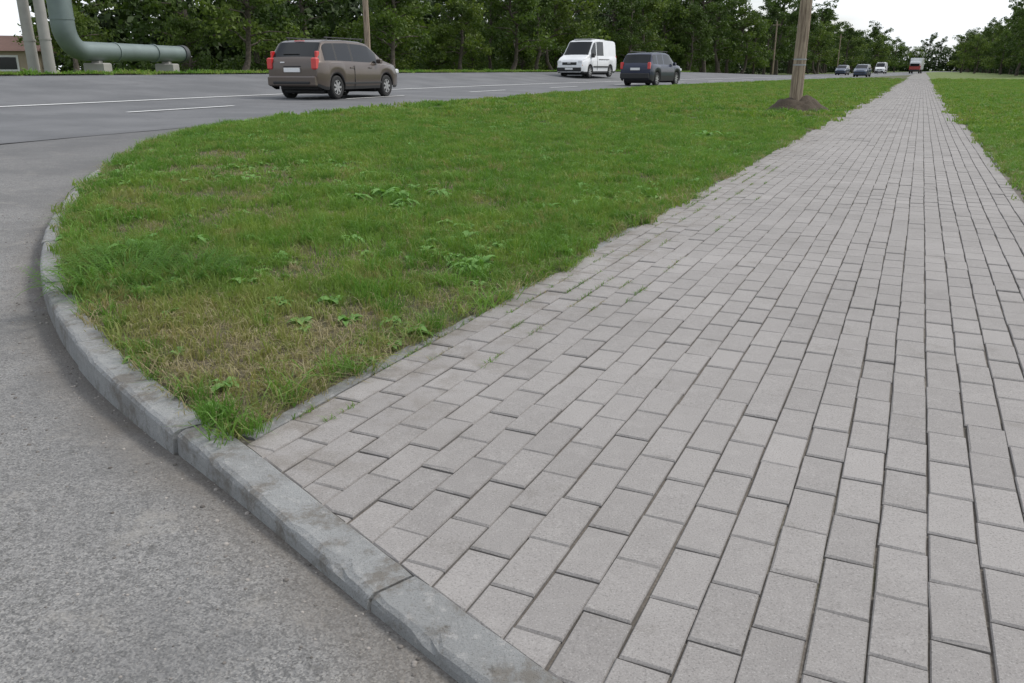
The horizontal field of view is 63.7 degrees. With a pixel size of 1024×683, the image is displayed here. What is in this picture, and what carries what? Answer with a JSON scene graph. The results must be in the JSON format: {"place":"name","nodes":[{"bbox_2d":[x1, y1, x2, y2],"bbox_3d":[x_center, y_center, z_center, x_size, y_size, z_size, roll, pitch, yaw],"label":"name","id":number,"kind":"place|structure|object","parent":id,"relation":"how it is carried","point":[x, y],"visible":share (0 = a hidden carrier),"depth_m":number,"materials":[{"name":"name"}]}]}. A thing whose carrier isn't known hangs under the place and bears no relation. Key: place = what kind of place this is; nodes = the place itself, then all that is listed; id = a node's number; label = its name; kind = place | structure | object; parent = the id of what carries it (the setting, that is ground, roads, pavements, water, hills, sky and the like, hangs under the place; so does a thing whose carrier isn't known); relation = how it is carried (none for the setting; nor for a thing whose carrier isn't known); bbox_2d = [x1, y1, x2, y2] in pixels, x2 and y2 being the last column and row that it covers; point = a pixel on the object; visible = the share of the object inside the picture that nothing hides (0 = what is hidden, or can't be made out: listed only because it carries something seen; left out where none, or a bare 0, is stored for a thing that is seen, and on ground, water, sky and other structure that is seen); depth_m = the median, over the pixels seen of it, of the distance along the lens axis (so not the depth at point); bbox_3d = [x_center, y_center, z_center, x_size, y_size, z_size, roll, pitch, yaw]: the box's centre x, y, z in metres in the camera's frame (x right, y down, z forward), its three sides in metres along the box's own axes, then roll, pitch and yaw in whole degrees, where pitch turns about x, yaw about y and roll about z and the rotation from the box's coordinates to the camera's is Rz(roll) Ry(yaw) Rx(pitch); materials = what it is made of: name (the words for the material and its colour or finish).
{"place":"outdoors","nodes":[
{"label":"outdoors","id":0,"kind":"place"},
{"bbox_2d":[0,127,457,682],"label":"side road","id":1,"kind":"structure","parent":0,"point":[130,551],"depth_m":1.78,"materials":[{"name":"asphalt"}]},
{"bbox_2d":[3,71,926,75],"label":"verge","id":2,"kind":"structure","parent":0,"point":[430,72],"depth_m":37.10,"materials":[{"name":"green plant"}]},
{"bbox_2d":[0,51,43,72],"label":"walls","id":3,"kind":"structure","parent":2,"relation":"on","point":[22,59],"depth_m":43.11,"materials":[{"name":"paint"}]},
{"bbox_2d":[0,55,19,70],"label":"windows","id":4,"kind":"structure","parent":3,"relation":"attached to","point":[9,62],"depth_m":42.89,"materials":[{"name":"grey"}]},
{"bbox_2d":[0,36,55,52],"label":"roof","id":5,"kind":"structure","parent":3,"relation":"on","point":[7,43],"depth_m":43.63,"materials":[{"name":"tile"}]},
{"bbox_2d":[16,0,40,72],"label":"concrete pole","id":6,"kind":"object","parent":2,"relation":"on","point":[29,40],"visible":0.8,"depth_m":28.12,"materials":[{"name":"concrete"}]},
{"bbox_2d":[33,0,56,73],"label":"concrete pole","id":7,"kind":"object","parent":2,"relation":"on","point":[45,38],"visible":0.8,"depth_m":28.04,"materials":[{"name":"concrete"}]},
{"bbox_2d":[12,0,121,71],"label":"deciduous tree","id":8,"kind":"object","parent":2,"relation":"on","point":[79,17],"visible":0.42,"depth_m":42.04,"materials":[{"name":"green plant"}]},
{"bbox_2d":[46,0,190,71],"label":"heating pipe","id":9,"kind":"object","parent":2,"relation":"on","point":[70,42],"visible":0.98,"depth_m":32.61,"materials":[{"name":"green"}]},
{"bbox_2d":[109,0,265,71],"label":"deciduous tree","id":10,"kind":"object","parent":2,"relation":"on","point":[151,7],"visible":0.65,"depth_m":46.34,"materials":[{"name":"green plant"}]},
{"bbox_2d":[150,10,229,71],"bbox_3d":[-17.407,-15.822,44.542,3.292,4.004,3.727,6,17,17],"label":"bush","id":11,"kind":"object","parent":2,"relation":"on","point":[190,33],"visible":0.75,"depth_m":44.06,"materials":[{"name":"green plant"}]},
{"bbox_2d":[190,0,309,70],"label":"deciduous tree","id":12,"kind":"object","parent":2,"relation":"on","point":[245,35],"visible":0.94,"depth_m":44.59,"materials":[{"name":"green plant"}]},
{"bbox_2d":[195,0,305,70],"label":"deciduous tree","id":13,"kind":"object","parent":2,"relation":"on","point":[262,13],"visible":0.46,"depth_m":51.89,"materials":[{"name":"green plant"}]},
{"bbox_2d":[235,25,279,70],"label":"bush","id":14,"kind":"object","parent":2,"relation":"on","point":[263,63],"visible":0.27,"depth_m":53.01,"materials":[{"name":"green plant"}]},
{"bbox_2d":[266,0,353,39],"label":"deciduous tree","id":15,"kind":"object","parent":2,"relation":"on","point":[317,31],"visible":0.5,"depth_m":57.42,"materials":[{"name":"green plant"}]},
{"bbox_2d":[362,0,370,49],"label":"utility pole","id":16,"kind":"object","parent":2,"relation":"on","point":[366,24],"depth_m":34.48,"materials":[{"name":"brown wood"}]},
{"bbox_2d":[28,0,745,72],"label":"shrub belt","id":17,"kind":"object","parent":2,"relation":"on","point":[355,7],"visible":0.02,"depth_m":61.51,"materials":[{"name":"green plant"}]},
{"bbox_2d":[332,0,445,61],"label":"deciduous tree","id":18,"kind":"object","parent":2,"relation":"on","point":[345,32],"visible":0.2,"depth_m":63.38,"materials":[{"name":"green plant"}]},
{"bbox_2d":[43,40,738,73],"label":"undergrowth","id":19,"kind":"object","parent":2,"relation":"on","point":[710,68],"visible":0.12,"depth_m":56.85,"materials":[{"name":"green plant"}]},
{"bbox_2d":[346,0,438,66],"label":"deciduous tree","id":20,"kind":"object","parent":2,"relation":"on","point":[392,19],"visible":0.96,"depth_m":53.90,"materials":[{"name":"green plant"}]},
{"bbox_2d":[356,2,434,70],"bbox_3d":[-8.653,-21.179,58.403,5.900,5.760,6.016,-11,23,-25],"label":"bush","id":21,"kind":"object","parent":2,"relation":"on","point":[398,52],"visible":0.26,"depth_m":58.27,"materials":[{"name":"green plant"}]},
{"bbox_2d":[410,19,469,70],"bbox_3d":[-5.720,-22.281,63.374,4.805,4.581,3.996,18,27,40],"label":"bush","id":22,"kind":"object","parent":2,"relation":"on","point":[443,31],"visible":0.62,"depth_m":62.93,"materials":[{"name":"green plant"}]},
{"bbox_2d":[422,0,481,68],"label":"deciduous tree","id":23,"kind":"object","parent":2,"relation":"on","point":[446,21],"visible":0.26,"depth_m":70.06,"materials":[{"name":"green plant"}]},
{"bbox_2d":[430,0,493,69],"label":"deciduous tree","id":24,"kind":"object","parent":2,"relation":"on","point":[467,11],"visible":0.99,"depth_m":60.35,"materials":[{"name":"green plant"}]},
{"bbox_2d":[454,32,494,70],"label":"bush","id":25,"kind":"object","parent":2,"relation":"on","point":[474,65],"visible":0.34,"depth_m":69.57,"materials":[{"name":"green plant"}]},
{"bbox_2d":[475,0,515,70],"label":"deciduous tree","id":26,"kind":"object","parent":2,"relation":"on","point":[490,39],"visible":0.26,"depth_m":74.45,"materials":[{"name":"green plant"}]},
{"bbox_2d":[473,0,557,69],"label":"deciduous tree","id":27,"kind":"object","parent":2,"relation":"on","point":[525,9],"visible":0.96,"depth_m":64.65,"materials":[{"name":"green plant"}]},
{"bbox_2d":[492,1,543,68],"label":"deciduous tree","id":28,"kind":"object","parent":2,"relation":"on","point":[499,52],"visible":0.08,"depth_m":80.78,"materials":[{"name":"green plant"}]},
{"bbox_2d":[497,26,547,70],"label":"bush","id":29,"kind":"object","parent":2,"relation":"on","point":[528,65],"visible":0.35,"depth_m":73.34,"materials":[{"name":"green plant"}]},
{"bbox_2d":[507,0,566,69],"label":"deciduous tree","id":30,"kind":"object","parent":2,"relation":"on","point":[544,15],"visible":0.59,"depth_m":70.80,"materials":[{"name":"green plant"}]},
{"bbox_2d":[534,32,568,69],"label":"bush","id":31,"kind":"object","parent":2,"relation":"on","point":[553,54],"visible":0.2,"depth_m":79.67,"materials":[{"name":"green plant"}]},
{"bbox_2d":[518,0,596,70],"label":"deciduous tree","id":32,"kind":"object","parent":2,"relation":"on","point":[561,5],"visible":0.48,"depth_m":73.77,"materials":[{"name":"green plant"}]},
{"bbox_2d":[527,0,606,63],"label":"deciduous tree","id":33,"kind":"object","parent":2,"relation":"on","point":[586,18],"visible":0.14,"depth_m":86.07,"materials":[{"name":"green plant"}]},
{"bbox_2d":[522,0,612,56],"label":"deciduous tree","id":34,"kind":"object","parent":2,"relation":"on","point":[589,6],"visible":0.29,"depth_m":76.79,"materials":[{"name":"green plant"}]},
{"bbox_2d":[597,25,624,69],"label":"bush","id":35,"kind":"object","parent":2,"relation":"on","point":[611,35],"visible":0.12,"depth_m":89.73,"materials":[{"name":"green plant"}]},
{"bbox_2d":[578,0,662,57],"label":"deciduous tree","id":36,"kind":"object","parent":2,"relation":"on","point":[612,25],"visible":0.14,"depth_m":94.75,"materials":[{"name":"green plant"}]},
{"bbox_2d":[612,0,656,56],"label":"deciduous tree","id":37,"kind":"object","parent":2,"relation":"on","point":[625,21],"visible":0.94,"depth_m":85.72,"materials":[{"name":"green plant"}]},
{"bbox_2d":[615,0,672,55],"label":"deciduous tree","id":38,"kind":"object","parent":2,"relation":"on","point":[659,6],"visible":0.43,"depth_m":91.17,"materials":[{"name":"green plant"}]},
{"bbox_2d":[638,0,707,61],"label":"deciduous tree","id":39,"kind":"object","parent":2,"relation":"on","point":[663,25],"visible":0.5,"depth_m":99.57,"materials":[{"name":"green plant"}]},
{"bbox_2d":[663,32,697,71],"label":"bush","id":40,"kind":"object","parent":2,"relation":"on","point":[683,59],"visible":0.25,"depth_m":102.01,"materials":[{"name":"green plant"}]},
{"bbox_2d":[670,0,714,70],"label":"deciduous tree","id":41,"kind":"object","parent":2,"relation":"on","point":[699,20],"visible":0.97,"depth_m":99.86,"materials":[{"name":"green plant"}]},
{"bbox_2d":[668,0,716,70],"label":"deciduous tree","id":42,"kind":"object","parent":2,"relation":"on","point":[684,3],"visible":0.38,"depth_m":102.29,"materials":[{"name":"green plant"}]},
{"bbox_2d":[674,0,740,71],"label":"deciduous tree","id":43,"kind":"object","parent":2,"relation":"on","point":[723,24],"visible":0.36,"depth_m":106.77,"materials":[{"name":"green plant"}]},
{"bbox_2d":[682,0,738,69],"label":"deciduous tree","id":44,"kind":"object","parent":2,"relation":"on","point":[733,57],"visible":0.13,"depth_m":120.51,"materials":[{"name":"green plant"}]},
{"bbox_2d":[693,22,744,72],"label":"deciduous tree","id":45,"kind":"object","parent":2,"relation":"on","point":[737,55],"visible":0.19,"depth_m":123.00,"materials":[{"name":"green plant"}]},
{"bbox_2d":[697,0,752,72],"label":"deciduous tree","id":46,"kind":"object","parent":2,"relation":"on","point":[738,24],"visible":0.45,"depth_m":114.63,"materials":[{"name":"green plant"}]},
{"bbox_2d":[720,0,756,72],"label":"deciduous tree","id":47,"kind":"object","parent":2,"relation":"on","point":[726,62],"visible":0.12,"depth_m":138.69,"materials":[{"name":"green plant"}]},
{"bbox_2d":[715,0,773,73],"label":"deciduous tree","id":48,"kind":"object","parent":2,"relation":"on","point":[757,23],"visible":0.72,"depth_m":117.17,"materials":[{"name":"green plant"}]},
{"bbox_2d":[737,17,772,73],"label":"deciduous tree","id":49,"kind":"object","parent":2,"relation":"on","point":[752,42],"visible":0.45,"depth_m":131.06,"materials":[{"name":"green plant"}]},
{"bbox_2d":[751,0,792,73],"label":"deciduous tree","id":50,"kind":"object","parent":2,"relation":"on","point":[770,61],"visible":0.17,"depth_m":158.98,"materials":[{"name":"green plant"}]},
{"bbox_2d":[753,0,794,73],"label":"deciduous tree","id":51,"kind":"object","parent":2,"relation":"on","point":[774,12],"visible":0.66,"depth_m":137.09,"materials":[{"name":"green plant"}]},
{"bbox_2d":[752,0,815,74],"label":"deciduous tree","id":52,"kind":"object","parent":2,"relation":"on","point":[790,20],"visible":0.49,"depth_m":141.65,"materials":[{"name":"green plant"}]},
{"bbox_2d":[723,4,875,73],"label":"forest edge","id":53,"kind":"object","parent":2,"relation":"on","point":[831,69],"visible":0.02,"depth_m":195.18,"materials":[{"name":"green plant"}]},
{"bbox_2d":[783,2,822,61],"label":"deciduous tree","id":54,"kind":"object","parent":2,"relation":"on","point":[814,20],"visible":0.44,"depth_m":151.05,"materials":[{"name":"green plant"}]},
{"bbox_2d":[806,22,839,73],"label":"deciduous tree","id":55,"kind":"object","parent":2,"relation":"on","point":[823,40],"visible":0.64,"depth_m":161.78,"materials":[{"name":"green plant"}]},
{"bbox_2d":[808,21,847,73],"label":"deciduous tree","id":56,"kind":"object","parent":2,"relation":"on","point":[830,28],"visible":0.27,"depth_m":171.31,"materials":[{"name":"green plant"}]},
{"bbox_2d":[814,0,844,73],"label":"deciduous tree","id":57,"kind":"object","parent":2,"relation":"on","point":[828,15],"visible":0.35,"depth_m":177.52,"materials":[{"name":"green plant"}]},
{"bbox_2d":[830,38,860,65],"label":"deciduous tree","id":58,"kind":"object","parent":2,"relation":"on","point":[843,47],"visible":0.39,"depth_m":200.30,"materials":[{"name":"green plant"}]},
{"bbox_2d":[833,21,866,64],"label":"deciduous tree","id":59,"kind":"object","parent":2,"relation":"on","point":[852,32],"visible":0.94,"depth_m":185.31,"materials":[{"name":"green plant"}]},
{"bbox_2d":[839,35,868,72],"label":"deciduous tree","id":60,"kind":"object","parent":2,"relation":"on","point":[862,54],"visible":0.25,"depth_m":210.22,"materials":[{"name":"green plant"}]},
{"bbox_2d":[867,32,891,67],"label":"deciduous tree","id":61,"kind":"object","parent":2,"relation":"on","point":[876,46],"visible":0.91,"depth_m":229.24,"materials":[{"name":"green plant"}]},
{"bbox_2d":[865,20,893,72],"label":"deciduous tree","id":62,"kind":"object","parent":2,"relation":"on","point":[876,29],"visible":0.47,"depth_m":235.19,"materials":[{"name":"green plant"}]},
{"bbox_2d":[865,34,902,66],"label":"deciduous tree","id":63,"kind":"object","parent":2,"relation":"on","point":[891,46],"visible":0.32,"depth_m":245.01,"materials":[{"name":"green plant"}]},
{"bbox_2d":[888,36,908,71],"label":"deciduous tree","id":64,"kind":"object","parent":2,"relation":"on","point":[901,48],"visible":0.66,"depth_m":265.72,"materials":[{"name":"green plant"}]},
{"bbox_2d":[901,46,926,71],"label":"deciduous tree","id":65,"kind":"object","parent":2,"relation":"on","point":[916,51],"visible":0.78,"depth_m":346.65,"materials":[{"name":"green plant"}]},
{"bbox_2d":[917,32,941,62],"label":"deciduous tree","id":66,"kind":"object","parent":2,"relation":"on","point":[931,39],"visible":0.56,"depth_m":367.15,"materials":[{"name":"green plant"}]},
{"bbox_2d":[0,71,951,143],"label":"road","id":67,"kind":"structure","parent":0,"point":[35,120],"depth_m":22.12,"materials":[{"name":"asphalt"}]},
{"bbox_2d":[267,37,398,98],"bbox_3d":[-5.067,-7.943,23.976,1.979,1.606,4.498,7,20,21],"label":"estate car","id":68,"kind":"object","parent":67,"relation":"on","point":[335,69],"visible":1,"depth_m":22.50,"materials":[{"name":"brown paint"}]},
{"bbox_2d":[0,72,903,111],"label":"road marking","id":69,"kind":"object","parent":67,"relation":"on","point":[273,94],"visible":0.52,"depth_m":22.21,"materials":[{"name":"paint"}]},
{"bbox_2d":[40,74,918,682],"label":"kerb","id":70,"kind":"structure","parent":67,"relation":"on","point":[446,634],"depth_m":1.84,"materials":[{"name":"concrete"}]},
{"bbox_2d":[557,39,615,76],"bbox_3d":[4.896,-18.508,53.909,2.328,2.333,5.217,10,21,29],"label":"delivery van","id":71,"kind":"object","parent":67,"relation":"on","point":[587,57],"visible":1,"depth_m":52.75,"materials":[{"name":"white paint"}]},
{"bbox_2d":[620,51,681,85],"bbox_3d":[7.481,-14.567,44.023,2.070,1.728,4.460,11,21,31],"label":"suv car","id":72,"kind":"object","parent":67,"relation":"on","point":[654,68],"visible":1,"depth_m":42.61,"materials":[{"name":"blue paint"}]},
{"bbox_2d":[853,64,871,76],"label":"estate car","id":73,"kind":"object","parent":67,"relation":"on","point":[862,69],"visible":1,"depth_m":103.36,"materials":[{"name":"blue paint"}]},
{"bbox_2d":[909,58,924,73],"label":"box truck","id":74,"kind":"object","parent":67,"relation":"on","point":[916,64],"visible":1,"depth_m":186.40,"materials":[{"name":"white paint"}]},
{"bbox_2d":[0,68,1023,447],"label":"grass verge","id":75,"kind":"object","parent":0,"point":[616,162],"depth_m":5.74,"materials":[{"name":"plant"}]},
{"bbox_2d":[98,306,130,329],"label":"tall grass tuft","id":76,"kind":"object","parent":75,"relation":"on","point":[122,317],"visible":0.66,"depth_m":3.13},
{"bbox_2d":[16,240,217,300],"bbox_3d":[-1.769,-0.359,3.790,0.834,0.165,0.769,-4,19,-13],"label":"grass clump","id":77,"kind":"object","parent":75,"relation":"on","point":[102,262],"visible":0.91,"depth_m":3.68,"materials":[{"name":"plant"}]},
{"bbox_2d":[54,232,182,278],"bbox_3d":[-1.954,-0.463,4.141,0.675,0.133,0.623,-15,24,-38],"label":"yarrow clump","id":78,"kind":"object","parent":75,"relation":"on","point":[99,252],"visible":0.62,"depth_m":4.10,"materials":[{"name":"plant"}]},
{"bbox_2d":[95,271,184,302],"bbox_3d":[-1.589,-0.233,3.542,0.403,0.086,0.437,6,19,18],"label":"yarrow clump","id":79,"kind":"object","parent":75,"relation":"on","point":[142,291],"visible":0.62,"depth_m":3.51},
{"bbox_2d":[133,332,171,354],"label":"tall grass tuft","id":80,"kind":"object","parent":75,"relation":"on","point":[149,349],"visible":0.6,"depth_m":2.84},
{"bbox_2d":[133,242,257,285],"bbox_3d":[-1.484,-0.369,3.858,0.586,0.125,0.635,6,19,18],"label":"yarrow clump","id":81,"kind":"object","parent":75,"relation":"on","point":[208,261],"visible":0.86,"depth_m":3.85,"materials":[{"name":"plant"}]},
{"bbox_2d":[185,371,228,405],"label":"tall grass tuft","id":82,"kind":"object","parent":75,"relation":"on","point":[200,390],"visible":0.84,"depth_m":2.45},
{"bbox_2d":[185,382,250,429],"bbox_3d":[-0.836,0.172,2.310,0.192,0.110,0.189,-15,23,-38],"label":"tall grass tuft","id":83,"kind":"object","parent":75,"relation":"on","point":[214,411],"visible":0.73,"depth_m":2.30,"materials":[{"name":"plant"}]},
{"bbox_2d":[235,405,287,437],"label":"tall grass tuft","id":84,"kind":"object","parent":75,"relation":"on","point":[251,426],"visible":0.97,"depth_m":2.24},
{"bbox_2d":[330,273,389,296],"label":"tall grass tuft","id":85,"kind":"object","parent":75,"relation":"on","point":[359,286],"visible":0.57,"depth_m":3.56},
{"bbox_2d":[346,279,390,305],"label":"tall grass tuft","id":86,"kind":"object","parent":75,"relation":"on","point":[364,294],"visible":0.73,"depth_m":3.46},
{"bbox_2d":[365,290,408,315],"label":"tall grass tuft","id":87,"kind":"object","parent":75,"relation":"on","point":[386,306],"visible":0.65,"depth_m":3.31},
{"bbox_2d":[412,303,453,332],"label":"tall grass tuft","id":88,"kind":"object","parent":75,"relation":"on","point":[436,322],"visible":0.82,"depth_m":3.13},
{"bbox_2d":[766,95,828,111],"bbox_3d":[6.552,-5.448,18.943,1.572,0.417,1.200,-12,22,-32],"label":"earth mound","id":89,"kind":"object","parent":75,"relation":"on","point":[806,103],"visible":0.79,"depth_m":18.67,"materials":[{"name":"soil"}]},
{"bbox_2d":[789,0,812,100],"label":"utility pole","id":90,"kind":"object","parent":75,"relation":"on","point":[799,60],"visible":0.88,"depth_m":18.49,"materials":[{"name":"brown wood"}]},
{"bbox_2d":[0,0,1023,69],"label":"sky","id":91,"kind":"structure","parent":0,"point":[914,21],"materials":[{"name":"white"}]},
{"bbox_2d":[236,73,1023,682],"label":"paved path","id":92,"kind":"structure","parent":0,"point":[774,433],"depth_m":2.24,"materials":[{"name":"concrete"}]},
{"bbox_2d":[926,72,1023,192],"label":"grass lawn","id":93,"kind":"structure","parent":0,"point":[951,75],"depth_m":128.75,"materials":[{"name":"plant"}]},
{"bbox_2d":[947,33,978,72],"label":"deciduous tree","id":94,"kind":"object","parent":93,"relation":"on","point":[956,63],"visible":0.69,"depth_m":213.58,"materials":[{"name":"green plant"}]},
{"bbox_2d":[958,33,991,73],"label":"deciduous tree","id":95,"kind":"object","parent":93,"relation":"on","point":[979,44],"visible":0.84,"depth_m":188.28,"materials":[{"name":"green plant"}]},
{"bbox_2d":[974,17,1002,72],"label":"deciduous tree","id":96,"kind":"object","parent":93,"relation":"on","point":[988,33],"visible":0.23,"depth_m":199.20,"materials":[{"name":"green plant"}]},
{"bbox_2d":[963,54,1023,74],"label":"hedge row","id":97,"kind":"object","parent":93,"relation":"on","point":[1005,70],"visible":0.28,"depth_m":178.97,"materials":[{"name":"green plant"}]},
{"bbox_2d":[986,28,1013,74],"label":"deciduous tree","id":98,"kind":"object","parent":93,"relation":"on","point":[996,44],"visible":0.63,"depth_m":152.51,"materials":[{"name":"green plant"}]},
{"bbox_2d":[982,24,1017,73],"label":"deciduous tree","id":99,"kind":"object","parent":93,"relation":"on","point":[989,61],"visible":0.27,"depth_m":164.27,"materials":[{"name":"green plant"}]},
{"bbox_2d":[993,8,1023,75],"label":"deciduous tree","id":100,"kind":"object","parent":93,"relation":"on","point":[1005,55],"visible":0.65,"depth_m":125.77,"materials":[{"name":"green plant"}]},
{"bbox_2d":[996,0,1023,73],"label":"deciduous tree","id":101,"kind":"object","parent":93,"relation":"on","point":[1011,18],"visible":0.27,"depth_m":158.54,"materials":[{"name":"green plant"}]},
{"bbox_2d":[1000,0,1023,51],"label":"deciduous tree","id":102,"kind":"object","parent":93,"relation":"on","point":[1019,25],"visible":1,"depth_m":102.71,"materials":[{"name":"green plant"}]},
{"label":"ground","id":103,"kind":"structure","parent":0,"visible":0},
{"bbox_2d":[781,47,959,71],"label":"distant tree mass","id":104,"kind":"object","parent":103,"relation":"on","point":[942,65],"visible":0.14,"depth_m":356.68,"materials":[{"name":"green plant"}]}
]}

